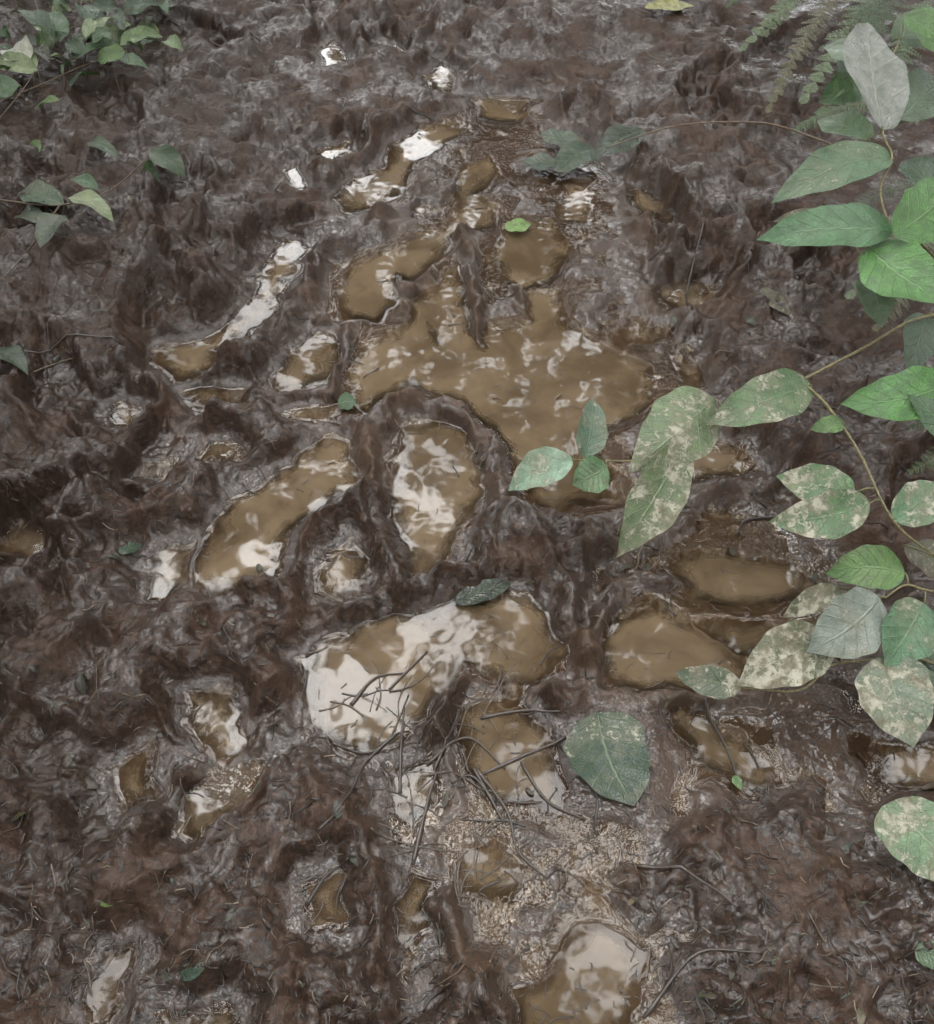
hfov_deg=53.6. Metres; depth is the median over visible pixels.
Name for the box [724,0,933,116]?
forest fern
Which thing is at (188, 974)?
fallen leaf
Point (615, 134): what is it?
fallen leaf
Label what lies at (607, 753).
fallen leaf
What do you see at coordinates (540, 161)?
fallen leaf
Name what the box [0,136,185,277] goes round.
ivy
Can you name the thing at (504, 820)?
twig debris
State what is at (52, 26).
trailing bramble
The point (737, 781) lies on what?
fallen leaf
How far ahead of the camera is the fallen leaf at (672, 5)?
2.41 m
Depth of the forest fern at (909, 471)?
1.37 m
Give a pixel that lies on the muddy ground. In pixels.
(632, 76)
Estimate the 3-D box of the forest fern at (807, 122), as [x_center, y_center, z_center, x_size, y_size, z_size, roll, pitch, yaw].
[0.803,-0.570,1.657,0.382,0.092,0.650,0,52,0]
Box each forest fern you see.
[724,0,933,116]
[790,99,933,334]
[905,420,933,474]
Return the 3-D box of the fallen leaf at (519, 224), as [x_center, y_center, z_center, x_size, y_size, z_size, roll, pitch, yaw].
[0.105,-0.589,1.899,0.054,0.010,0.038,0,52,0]
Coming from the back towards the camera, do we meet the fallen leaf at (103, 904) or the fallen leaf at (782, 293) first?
the fallen leaf at (782, 293)
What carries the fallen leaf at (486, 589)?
on the puddle water
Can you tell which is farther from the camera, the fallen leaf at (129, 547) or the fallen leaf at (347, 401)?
the fallen leaf at (347, 401)
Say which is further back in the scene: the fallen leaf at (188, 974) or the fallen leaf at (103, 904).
the fallen leaf at (103, 904)
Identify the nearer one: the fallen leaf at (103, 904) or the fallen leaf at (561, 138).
the fallen leaf at (103, 904)
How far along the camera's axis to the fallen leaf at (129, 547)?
1.39 m
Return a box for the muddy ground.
[0,0,933,1023]
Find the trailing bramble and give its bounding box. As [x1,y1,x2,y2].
[0,0,187,117]
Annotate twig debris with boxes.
[0,2,933,1023]
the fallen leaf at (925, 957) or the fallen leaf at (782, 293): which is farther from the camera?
the fallen leaf at (782, 293)
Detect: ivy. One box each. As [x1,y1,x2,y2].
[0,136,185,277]
[0,345,110,374]
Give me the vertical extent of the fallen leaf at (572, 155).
0.023 m
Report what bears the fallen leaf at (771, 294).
on the muddy ground
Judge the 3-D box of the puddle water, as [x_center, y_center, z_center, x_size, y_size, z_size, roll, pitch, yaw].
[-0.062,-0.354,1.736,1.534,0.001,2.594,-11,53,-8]
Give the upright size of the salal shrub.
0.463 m
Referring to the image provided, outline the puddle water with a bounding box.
[99,49,933,1023]
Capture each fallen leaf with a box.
[100,901,112,906]
[118,542,141,553]
[180,967,204,980]
[338,392,356,409]
[455,578,511,605]
[505,218,530,231]
[523,152,555,169]
[540,129,577,146]
[556,140,597,171]
[563,711,649,805]
[596,125,645,157]
[645,0,692,10]
[732,775,742,789]
[760,287,789,315]
[775,278,809,299]
[915,939,933,969]
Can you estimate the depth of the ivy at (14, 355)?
1.57 m
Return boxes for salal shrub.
[508,7,933,880]

